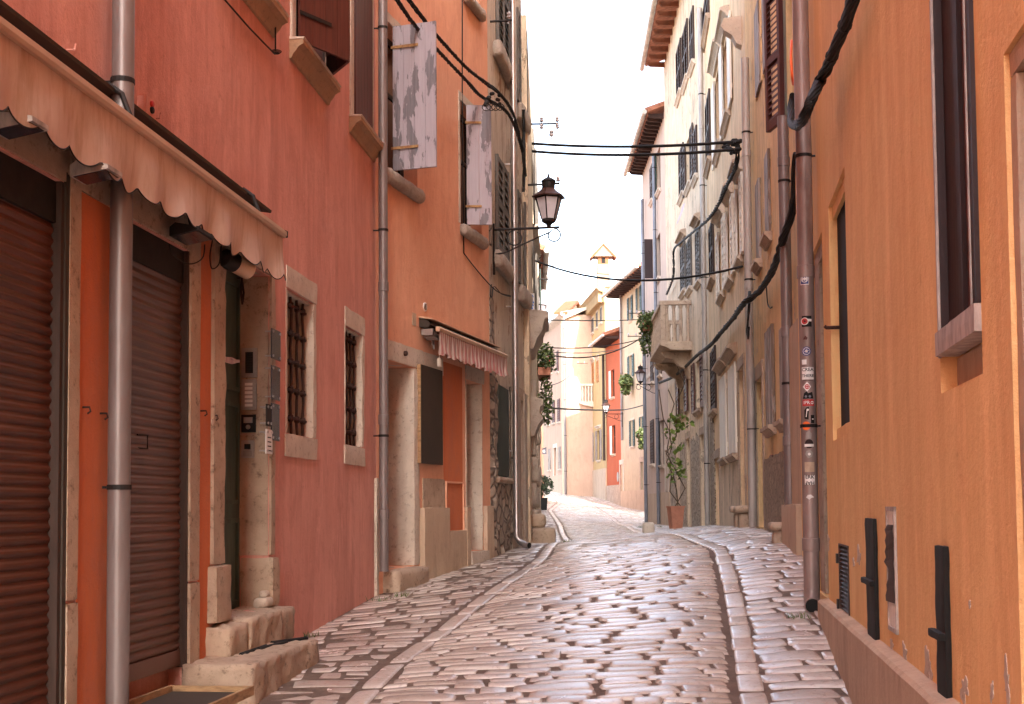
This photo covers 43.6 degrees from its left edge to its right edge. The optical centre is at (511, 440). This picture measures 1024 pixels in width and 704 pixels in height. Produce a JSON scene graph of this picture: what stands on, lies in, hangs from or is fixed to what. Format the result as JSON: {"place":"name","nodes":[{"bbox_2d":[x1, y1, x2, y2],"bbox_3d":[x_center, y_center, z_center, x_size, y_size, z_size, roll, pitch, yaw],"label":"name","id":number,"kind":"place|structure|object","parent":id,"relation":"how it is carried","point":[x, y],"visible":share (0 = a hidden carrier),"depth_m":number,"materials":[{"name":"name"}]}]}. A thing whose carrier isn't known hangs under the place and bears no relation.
{"place":"outdoors","nodes":[
{"label":"outdoors","id":0,"kind":"place"},
{"bbox_2d":[258,492,848,703],"bbox_3d":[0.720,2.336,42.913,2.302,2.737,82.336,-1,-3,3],"label":"pavement","id":1,"kind":"structure","parent":0,"point":[392,637],"depth_m":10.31,"materials":[{"name":"stone"}]},
{"bbox_2d":[0,0,383,703],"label":"plaster house","id":2,"kind":"structure","parent":1,"relation":"on","point":[220,528],"depth_m":7.49,"materials":[{"name":"red paint"}]},
{"bbox_2d":[0,112,48,139],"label":"floodlight","id":3,"kind":"object","parent":2,"relation":"attached to","point":[11,127],"visible":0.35,"depth_m":5.16,"materials":[{"name":"plastic"}]},
{"bbox_2d":[70,160,121,184],"bbox_3d":[-1.936,-1.300,5.885,0.232,0.215,0.160,-1,-3,6],"label":"floodlight","id":4,"kind":"object","parent":2,"relation":"attached to","point":[83,174],"visible":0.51,"depth_m":5.82,"materials":[{"name":"plastic"}]},
{"bbox_2d":[102,0,134,703],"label":"drainpipe","id":5,"kind":"object","parent":2,"relation":"attached to","point":[118,487],"visible":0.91,"depth_m":6.19,"materials":[{"name":"metal"}]},
{"bbox_2d":[0,0,287,280],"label":"shop awning","id":6,"kind":"object","parent":2,"relation":"attached to","point":[63,94],"visible":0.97,"depth_m":6.08,"materials":[{"name":"fabric"}]},
{"bbox_2d":[169,217,213,245],"bbox_3d":[-1.807,-1.214,7.110,0.222,0.215,0.260,-1,-3,6],"label":"floodlight","id":7,"kind":"object","parent":2,"relation":"attached to","point":[187,234],"visible":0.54,"depth_m":7.02,"materials":[{"name":"metal"}]},
{"bbox_2d":[223,270,244,608],"bbox_3d":[-1.945,-0.021,8.483,0.093,2.320,0.996,-1,-3,6],"label":"door","id":8,"kind":"structure","parent":2,"relation":"in","point":[234,287],"depth_m":8.82,"materials":[{"name":"green paint"}]},
{"bbox_2d":[220,249,255,278],"bbox_3d":[-1.717,-1.105,8.007,0.210,0.170,0.285,0,-3,0],"label":"wall lamp","id":9,"kind":"object","parent":2,"relation":"attached to","point":[241,266],"visible":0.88,"depth_m":7.93,"materials":[{"name":"metal"}]},
{"bbox_2d":[241,379,256,409],"bbox_3d":[-1.840,-0.323,8.954,0.107,0.212,0.024,-1,-3,6],"label":"doorbell panel","id":10,"kind":"object","parent":2,"relation":"attached to","point":[248,394],"visible":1,"depth_m":8.95,"materials":[{"name":"metal"}]},
{"bbox_2d":[241,348,257,377],"bbox_3d":[-1.840,-0.546,8.965,0.111,0.206,0.025,-1,-3,6],"label":"doorbell panel","id":11,"kind":"object","parent":2,"relation":"attached to","point":[249,358],"visible":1,"depth_m":8.96,"materials":[{"name":"metal"}]},
{"bbox_2d":[243,0,288,37],"bbox_3d":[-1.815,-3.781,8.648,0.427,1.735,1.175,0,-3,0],"label":"window sill","id":12,"kind":"structure","parent":2,"relation":"in","point":[271,14],"depth_m":8.92,"materials":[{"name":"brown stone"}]},
{"bbox_2d":[265,365,280,400],"bbox_3d":[-1.674,-0.401,8.961,0.062,0.238,0.196,-1,-3,6],"label":"plaque","id":13,"kind":"object","parent":2,"relation":"attached to","point":[275,382],"visible":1,"depth_m":8.94,"materials":[{"name":"plastic"}]},
{"bbox_2d":[265,328,280,361],"bbox_3d":[-1.676,-0.671,8.979,0.062,0.210,0.209,-1,-3,6],"label":"plaque","id":14,"kind":"object","parent":2,"relation":"attached to","point":[275,345],"visible":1,"depth_m":8.96,"materials":[{"name":"plastic"}]},
{"bbox_2d":[284,265,317,459],"bbox_3d":[-1.734,-0.568,9.819,0.278,1.421,0.896,-1,-3,6],"label":"window","id":15,"kind":"structure","parent":2,"relation":"in","point":[300,315],"depth_m":10.04,"materials":[{"name":"beige stone"}]},
{"bbox_2d":[289,0,349,104],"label":"window","id":16,"kind":"structure","parent":2,"relation":"in","point":[322,25],"depth_m":9.98,"materials":[{"name":"brown wood"}]},
{"bbox_2d":[344,306,364,466],"bbox_3d":[-1.542,-0.468,11.575,0.273,1.397,0.810,-1,-3,6],"label":"window","id":17,"kind":"structure","parent":2,"relation":"in","point":[354,344],"depth_m":11.76,"materials":[{"name":"beige stone"}]},
{"bbox_2d":[349,0,383,161],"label":"window","id":18,"kind":"structure","parent":2,"relation":"in","point":[361,64],"depth_m":11.90,"materials":[{"name":"brown wood"}]},
{"bbox_2d":[373,0,388,571],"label":"drainpipe","id":19,"kind":"object","parent":2,"relation":"attached to","point":[383,291],"visible":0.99,"depth_m":12.36,"materials":[{"name":"metal"}]},
{"bbox_2d":[134,605,318,703],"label":"stone steps","id":20,"kind":"structure","parent":1,"relation":"on","point":[263,652],"depth_m":7.72,"materials":[{"name":"stone"}]},
{"bbox_2d":[129,685,253,703],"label":"wooden tray","id":21,"kind":"object","parent":20,"relation":"on","point":[187,694],"visible":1,"depth_m":6.61,"materials":[{"name":"brown wood"}]},
{"bbox_2d":[383,566,428,592],"bbox_3d":[-1.256,1.496,13.022,0.574,0.414,0.940,-1,-3,15],"label":"stone step","id":22,"kind":"object","parent":1,"relation":"on","point":[399,579],"visible":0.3,"depth_m":12.69,"materials":[{"name":"stone"}]},
{"bbox_2d":[375,0,494,593],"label":"plaster house","id":23,"kind":"structure","parent":1,"relation":"on","point":[441,520],"depth_m":14.25,"materials":[{"name":"orange paint"}]},
{"bbox_2d":[387,11,436,203],"bbox_3d":[-1.122,-3.444,13.304,0.725,1.780,1.082,0,-3,0],"label":"window","id":24,"kind":"structure","parent":23,"relation":"in","point":[412,54],"depth_m":12.98,"materials":[{"name":"grey wood"}]},
{"bbox_2d":[416,364,442,464],"bbox_3d":[-0.892,-0.269,13.902,0.055,1.050,0.712,-1,-3,16],"label":"board","id":25,"kind":"object","parent":23,"relation":"attached to","point":[430,415],"visible":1,"depth_m":13.83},
{"bbox_2d":[395,0,526,176],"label":"cable bundle","id":26,"kind":"object","parent":23,"relation":"attached to","point":[439,52],"visible":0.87,"depth_m":14.73,"materials":[{"name":"rubber"}]},
{"bbox_2d":[418,316,507,377],"bbox_3d":[-0.516,-1.054,14.908,0.263,0.426,2.652,-1,-3,16],"label":"shop awning","id":27,"kind":"object","parent":23,"relation":"attached to","point":[461,346],"visible":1,"depth_m":14.48,"materials":[{"name":"fabric"}]},
{"bbox_2d":[406,0,525,168],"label":"cable bundle","id":28,"kind":"object","parent":23,"relation":"attached to","point":[446,46],"visible":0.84,"depth_m":14.84,"materials":[{"name":"rubber"}]},
{"bbox_2d":[458,90,491,249],"bbox_3d":[-0.528,-3.267,15.631,0.564,1.747,0.957,0,-3,0],"label":"window","id":29,"kind":"structure","parent":23,"relation":"in","point":[477,166],"depth_m":15.38,"materials":[{"name":"grey wood"}]},
{"bbox_2d":[462,0,510,297],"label":"cable","id":30,"kind":"object","parent":23,"relation":"attached to","point":[498,291],"visible":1,"depth_m":15.33,"materials":[{"name":"rubber"}]},
{"bbox_2d":[345,491,569,703],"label":"gutter course","id":31,"kind":"object","parent":1,"relation":"on","point":[382,677],"visible":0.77,"depth_m":9.52,"materials":[{"name":"stone"}]},
{"bbox_2d":[487,0,532,556],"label":"stone house","id":32,"kind":"structure","parent":1,"relation":"on","point":[500,77],"depth_m":17.45,"materials":[{"name":"brown stone"}]},
{"bbox_2d":[495,0,509,59],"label":"window","id":33,"kind":"structure","parent":32,"relation":"in","point":[504,4],"depth_m":17.65,"materials":[{"name":"grey wood"}]},
{"bbox_2d":[495,154,509,261],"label":"window","id":34,"kind":"structure","parent":32,"relation":"in","point":[500,208],"depth_m":17.31,"materials":[{"name":"grey wood"}]},
{"bbox_2d":[497,384,508,476],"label":"window","id":35,"kind":"structure","parent":32,"relation":"in","point":[502,393],"depth_m":17.08,"materials":[{"name":"grey wood"}]},
{"bbox_2d":[505,0,530,548],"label":"drainpipe","id":36,"kind":"object","parent":32,"relation":"attached to","point":[515,356],"visible":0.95,"depth_m":17.70,"materials":[{"name":"metal"}]},
{"bbox_2d":[516,7,527,111],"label":"window","id":37,"kind":"structure","parent":32,"relation":"in","point":[518,15],"depth_m":19.05,"materials":[{"name":"grey wood"}]},
{"bbox_2d":[517,189,526,287],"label":"window","id":38,"kind":"structure","parent":32,"relation":"in","point":[518,193],"depth_m":18.93,"materials":[{"name":"grey wood"}]},
{"bbox_2d":[493,169,564,274],"bbox_3d":[0.221,-2.837,16.521,0.947,1.359,0.438,0,-3,0],"label":"street lamp","id":39,"kind":"object","parent":32,"relation":"attached to","point":[548,197],"visible":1,"depth_m":16.48,"materials":[{"name":"metal"}]},
{"bbox_2d":[521,15,548,542],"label":"stone house","id":40,"kind":"structure","parent":1,"relation":"on","point":[536,324],"depth_m":20.52,"materials":[{"name":"grey stone"}]},
{"bbox_2d":[532,128,538,260],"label":"window","id":41,"kind":"structure","parent":40,"relation":"in","point":[535,231],"depth_m":25.16,"materials":[{"name":"grey wood"}]},
{"bbox_2d":[537,342,556,425],"bbox_3d":[0.809,-1.361,31.117,0.596,2.016,1.780,0,-3,0],"label":"flower box","id":42,"kind":"object","parent":40,"relation":"attached to","point":[545,364],"visible":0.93,"depth_m":30.73,"materials":[{"name":"ceramic"}]},
{"bbox_2d":[538,243,549,508],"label":"plaster house","id":43,"kind":"structure","parent":1,"relation":"on","point":[543,258],"depth_m":36.06,"materials":[{"name":"beige paint"}]},
{"bbox_2d":[532,513,555,542],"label":"stone steps","id":44,"kind":"structure","parent":1,"relation":"on","point":[541,533],"depth_m":20.36,"materials":[{"name":"stone"}]},
{"bbox_2d":[369,492,730,703],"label":"street lane","id":45,"kind":"structure","parent":1,"relation":"on","point":[626,670],"depth_m":8.97,"materials":[{"name":"stone"}]},
{"bbox_2d":[579,496,767,703],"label":"gutter course","id":46,"kind":"object","parent":1,"relation":"on","point":[742,646],"visible":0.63,"depth_m":8.93,"materials":[{"name":"stone"}]},
{"bbox_2d":[521,0,664,321],"label":"sky","id":47,"kind":"structure","parent":0,"point":[584,56],"materials":[{"name":"white"}]},
{"bbox_2d":[584,496,851,703],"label":"pavement","id":48,"kind":"structure","parent":0,"point":[781,664],"depth_m":9.29,"materials":[{"name":"stone"}]},
{"bbox_2d":[539,300,592,496],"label":"plaster house","id":49,"kind":"structure","parent":48,"relation":"on","point":[579,427],"depth_m":72.43,"materials":[{"name":"beige paint"}]},
{"bbox_2d":[563,313,566,493],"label":"drainpipe","id":50,"kind":"object","parent":49,"relation":"attached to","point":[565,435],"visible":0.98,"depth_m":71.72,"materials":[{"name":"metal"}]},
{"bbox_2d":[577,243,618,499],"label":"plaster house","id":51,"kind":"structure","parent":48,"relation":"on","point":[598,307],"depth_m":69.30,"materials":[{"name":"beige paint"}]},
{"bbox_2d":[588,326,623,505],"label":"plaster house","id":52,"kind":"structure","parent":48,"relation":"on","point":[615,462],"depth_m":65.37,"materials":[{"name":"red paint"}]},
{"bbox_2d":[601,262,643,510],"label":"plaster house","id":53,"kind":"structure","parent":48,"relation":"on","point":[632,456],"depth_m":60.73,"materials":[{"name":"beige paint"}]},
{"bbox_2d":[623,101,669,524],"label":"plaster house","id":54,"kind":"structure","parent":48,"relation":"on","point":[650,129],"depth_m":40.84,"materials":[{"name":"white paint"}]},
{"bbox_2d":[640,199,647,521],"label":"drainpipe","id":55,"kind":"object","parent":54,"relation":"attached to","point":[645,426],"visible":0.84,"depth_m":44.01,"materials":[{"name":"metal"}]},
{"bbox_2d":[643,239,652,277],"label":"shutter box","id":56,"kind":"object","parent":54,"relation":"attached to","point":[648,253],"visible":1,"depth_m":41.95,"materials":[{"name":"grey wood"}]},
{"bbox_2d":[652,156,660,523],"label":"drainpipe","id":57,"kind":"object","parent":54,"relation":"attached to","point":[654,167],"visible":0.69,"depth_m":40.30,"materials":[{"name":"metal"}]},
{"bbox_2d":[639,0,710,526],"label":"plaster house","id":58,"kind":"structure","parent":48,"relation":"on","point":[671,37],"depth_m":32.61,"materials":[{"name":"beige paint"}]},
{"bbox_2d":[650,300,691,388],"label":"stone balcony","id":59,"kind":"structure","parent":58,"relation":"attached to","point":[668,356],"depth_m":31.52,"materials":[{"name":"stone"}]},
{"bbox_2d":[636,310,653,356],"bbox_3d":[3.764,-2.910,34.674,0.880,1.245,1.377,0,-3,0],"label":"balcony plant","id":60,"kind":"object","parent":59,"relation":"on","point":[645,325],"visible":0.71,"depth_m":34.61,"materials":[{"name":"green plant"}]},
{"bbox_2d":[674,38,681,107],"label":"window","id":61,"kind":"structure","parent":58,"relation":"in","point":[678,73],"depth_m":33.58,"materials":[{"name":"grey wood"}]},
{"bbox_2d":[675,228,685,299],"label":"window","id":62,"kind":"structure","parent":58,"relation":"in","point":[681,235],"depth_m":32.92,"materials":[{"name":"grey wood"}]},
{"bbox_2d":[680,18,688,95],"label":"window","id":63,"kind":"structure","parent":58,"relation":"in","point":[685,57],"depth_m":31.90,"materials":[{"name":"grey wood"}]},
{"bbox_2d":[682,122,693,197],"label":"window","id":64,"kind":"structure","parent":58,"relation":"in","point":[686,187],"depth_m":31.25,"materials":[{"name":"grey wood"}]},
{"bbox_2d":[684,235,692,297],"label":"window","id":65,"kind":"structure","parent":58,"relation":"in","point":[689,287],"depth_m":31.39,"materials":[{"name":"grey wood"}]},
{"bbox_2d":[687,5,694,77],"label":"window","id":66,"kind":"structure","parent":58,"relation":"in","point":[691,18],"depth_m":30.29,"materials":[{"name":"wood"}]},
{"bbox_2d":[689,212,700,290],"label":"window","id":67,"kind":"structure","parent":58,"relation":"in","point":[695,220],"depth_m":29.39,"materials":[{"name":"grey wood"}]},
{"bbox_2d":[690,354,702,416],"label":"window","id":68,"kind":"structure","parent":58,"relation":"in","point":[698,411],"depth_m":29.95,"materials":[{"name":"grey wood"}]},
{"bbox_2d":[659,366,694,528],"bbox_3d":[3.402,0.133,26.319,0.745,3.348,0.411,0,-3,0],"label":"potted plant","id":69,"kind":"object","parent":48,"relation":"on","point":[675,513],"visible":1,"depth_m":26.30,"materials":[{"name":"green plant"}]},
{"bbox_2d":[700,0,747,525],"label":"plaster house","id":70,"kind":"structure","parent":48,"relation":"on","point":[722,45],"depth_m":22.24,"materials":[{"name":"beige paint"}]},
{"bbox_2d":[535,260,742,281],"bbox_3d":[1.849,-2.928,21.148,0.031,1.316,6.694,1,-3,-25],"label":"overhead cable","id":71,"kind":"object","parent":70,"relation":"attached to","point":[675,278],"visible":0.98,"depth_m":20.54,"materials":[{"name":"rubber"}]},
{"bbox_2d":[665,144,739,294],"bbox_3d":[3.918,-4.490,27.509,0.265,2.089,19.047,-1,-3,4],"label":"cable bundle","id":72,"kind":"object","parent":70,"relation":"attached to","point":[734,169],"visible":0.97,"depth_m":22.66,"materials":[{"name":"rubber"}]},
{"bbox_2d":[532,148,734,155],"bbox_3d":[1.754,-4.349,19.184,3.577,0.639,0.038,-3,-4,37],"label":"overhead cable","id":73,"kind":"object","parent":72,"relation":"attached to","point":[636,154],"visible":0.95,"depth_m":19.11,"materials":[{"name":"rubber"}]},
{"bbox_2d":[697,7,710,524],"bbox_3d":[4.133,-3.805,27.536,0.147,11.200,0.121,1,-3,-28],"label":"drainpipe","id":74,"kind":"object","parent":70,"relation":"attached to","point":[701,94],"visible":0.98,"depth_m":27.48,"materials":[{"name":"metal"}]},
{"bbox_2d":[703,88,711,179],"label":"window","id":75,"kind":"structure","parent":70,"relation":"in","point":[708,157],"depth_m":26.55,"materials":[{"name":"grey wood"}]},
{"bbox_2d":[706,222,714,291],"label":"window","id":76,"kind":"structure","parent":70,"relation":"in","point":[711,280],"depth_m":25.97,"materials":[{"name":"grey wood"}]},
{"bbox_2d":[708,345,717,419],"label":"window","id":77,"kind":"structure","parent":70,"relation":"in","point":[713,381],"depth_m":25.92,"materials":[{"name":"grey wood"}]},
{"bbox_2d":[707,38,723,170],"bbox_3d":[3.773,-6.245,23.788,0.183,1.958,2.922,-1,-3,5],"label":"window","id":78,"kind":"structure","parent":70,"relation":"in","point":[716,52],"depth_m":23.86,"materials":[{"name":"white wood"}]},
{"bbox_2d":[711,203,724,306],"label":"window","id":79,"kind":"structure","parent":70,"relation":"in","point":[717,219],"depth_m":23.32,"materials":[{"name":"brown wood"}]},
{"bbox_2d":[712,357,727,465],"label":"window","id":80,"kind":"structure","parent":70,"relation":"in","point":[719,366],"depth_m":23.18,"materials":[{"name":"white wood"}]},
{"bbox_2d":[714,4,732,140],"bbox_3d":[3.582,-6.227,21.745,0.183,1.839,2.442,-1,-3,5],"label":"window","id":81,"kind":"structure","parent":70,"relation":"in","point":[724,12],"depth_m":21.18,"materials":[{"name":"white wood"}]},
{"bbox_2d":[718,181,734,291],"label":"window","id":82,"kind":"structure","parent":70,"relation":"in","point":[727,200],"depth_m":21.04,"materials":[{"name":"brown wood"}]},
{"bbox_2d":[719,342,737,462],"bbox_3d":[3.662,-0.593,21.232,0.298,1.886,1.731,-1,-3,5],"label":"window","id":83,"kind":"structure","parent":70,"relation":"in","point":[730,351],"depth_m":20.99,"materials":[{"name":"white wood"}]},
{"bbox_2d":[721,138,741,154],"bbox_3d":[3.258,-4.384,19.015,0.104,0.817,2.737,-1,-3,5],"label":"cable clamp","id":84,"kind":"object","parent":70,"relation":"attached to","point":[733,144],"visible":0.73,"depth_m":18.24,"materials":[{"name":"metal"}]},
{"bbox_2d":[532,140,735,147],"bbox_3d":[1.752,-4.464,19.179,3.588,0.658,0.038,-3,-4,37],"label":"overhead cable","id":85,"kind":"object","parent":84,"relation":"attached to","point":[638,146],"visible":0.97,"depth_m":19.09,"materials":[{"name":"rubber"}]},
{"bbox_2d":[727,156,743,272],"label":"window","id":86,"kind":"structure","parent":70,"relation":"in","point":[738,177],"depth_m":19.08,"materials":[{"name":"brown wood"}]},
{"bbox_2d":[737,353,746,504],"bbox_3d":[3.602,0.019,19.535,0.318,2.606,1.181,0,-3,0],"label":"door","id":87,"kind":"structure","parent":70,"relation":"in","point":[741,361],"depth_m":19.30,"materials":[{"name":"brown wood"}]},
{"bbox_2d":[744,0,802,554],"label":"plaster house","id":88,"kind":"structure","parent":48,"relation":"on","point":[768,32],"depth_m":14.76,"materials":[{"name":"brown paint"}]},
{"bbox_2d":[741,57,758,526],"bbox_3d":[3.183,-2.012,17.140,0.147,6.316,0.121,1,-3,-28],"label":"drainpipe","id":89,"kind":"object","parent":88,"relation":"attached to","point":[748,286],"visible":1,"depth_m":17.09,"materials":[{"name":"metal"}]},
{"bbox_2d":[750,178,762,275],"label":"window","id":90,"kind":"structure","parent":88,"relation":"in","point":[757,264],"depth_m":16.26,"materials":[{"name":"grey wood"}]},
{"bbox_2d":[754,0,762,100],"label":"window","id":91,"kind":"structure","parent":88,"relation":"in","point":[757,8],"depth_m":15.98,"materials":[{"name":"white wood"}]},
{"bbox_2d":[754,359,764,527],"bbox_3d":[3.319,0.065,16.680,0.329,2.135,1.211,0,-3,0],"label":"door","id":92,"kind":"structure","parent":88,"relation":"in","point":[759,369],"depth_m":16.32,"materials":[{"name":"brown wood"}]},
{"bbox_2d":[759,148,772,250],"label":"window","id":93,"kind":"structure","parent":88,"relation":"in","point":[765,241],"depth_m":14.99,"materials":[{"name":"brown wood"}]},
{"bbox_2d":[760,324,776,437],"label":"window","id":94,"kind":"structure","parent":88,"relation":"in","point":[768,431],"depth_m":15.00,"materials":[{"name":"grey wood"}]},
{"bbox_2d":[763,0,784,132],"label":"window shutter","id":95,"kind":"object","parent":88,"relation":"in","point":[777,57],"depth_m":13.30,"materials":[{"name":"brown wood"}]},
{"bbox_2d":[773,328,782,432],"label":"window","id":96,"kind":"structure","parent":88,"relation":"in","point":[778,424],"depth_m":13.77,"materials":[{"name":"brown wood"}]},
{"bbox_2d":[777,115,792,505],"bbox_3d":[2.702,-1.229,12.546,0.147,3.947,0.121,1,-3,-28],"label":"drainpipe","id":97,"kind":"object","parent":88,"relation":"attached to","point":[783,163],"visible":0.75,"depth_m":12.51,"materials":[{"name":"metal"}]},
{"bbox_2d":[792,0,1023,703],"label":"plaster house","id":98,"kind":"structure","parent":48,"relation":"on","point":[917,129],"depth_m":4.82,"materials":[{"name":"orange paint"}]},
{"bbox_2d":[658,152,795,383],"bbox_3d":[3.679,-1.853,25.033,0.437,1.274,27.211,-1,-3,4],"label":"cable bundle","id":99,"kind":"object","parent":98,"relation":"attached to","point":[782,241],"visible":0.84,"depth_m":13.61,"materials":[{"name":"rubber"}]},
{"bbox_2d":[792,0,820,611],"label":"drainpipe","id":100,"kind":"object","parent":98,"relation":"attached to","point":[809,426],"visible":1,"depth_m":9.36,"materials":[{"name":"grey metal"}]},
{"bbox_2d":[814,241,828,593],"bbox_3d":[2.305,-0.159,9.437,0.044,2.587,0.992,-1,-3,9],"label":"door","id":101,"kind":"structure","parent":98,"relation":"in","point":[820,373],"depth_m":9.54,"materials":[{"name":"red wood"}]},
{"bbox_2d":[787,0,859,130],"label":"cable bundle","id":102,"kind":"object","parent":98,"relation":"attached to","point":[845,24],"visible":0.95,"depth_m":7.31,"materials":[{"name":"rubber"}]},
{"bbox_2d":[824,177,849,438],"bbox_3d":[2.027,-0.797,7.934,0.114,1.558,1.042,-1,-3,9],"label":"window","id":103,"kind":"structure","parent":98,"relation":"in","point":[838,209],"depth_m":8.16,"materials":[{"name":"black paint"}]},
{"bbox_2d":[861,518,879,640],"bbox_3d":[1.784,0.705,6.385,0.050,0.637,0.376,-1,-3,9],"label":"wall anchor","id":104,"kind":"object","parent":98,"relation":"attached to","point":[870,580],"depth_m":6.26,"materials":[{"name":"black paint"}]},
{"bbox_2d":[884,507,898,634],"bbox_3d":[1.687,0.573,5.713,0.024,0.555,0.304,-1,-3,9],"label":"meter cover","id":105,"kind":"object","parent":98,"relation":"attached to","point":[890,561],"visible":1,"depth_m":5.66,"materials":[{"name":"grey metal"}]},
{"bbox_2d":[928,545,952,698],"bbox_3d":[1.479,0.726,4.421,0.050,0.730,0.223,-1,-3,9],"label":"wall anchor","id":106,"kind":"object","parent":98,"relation":"attached to","point":[940,633],"depth_m":4.34,"materials":[{"name":"black paint"}]},
{"bbox_2d":[929,0,982,384],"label":"window","id":107,"kind":"structure","parent":98,"relation":"in","point":[954,128],"depth_m":4.26,"materials":[{"name":"red wood"}]},
{"bbox_2d":[1009,33,1023,534],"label":"window","id":108,"kind":"structure","parent":98,"relation":"in","point":[1016,57],"depth_m":3.35,"materials":[{"name":"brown wood"}]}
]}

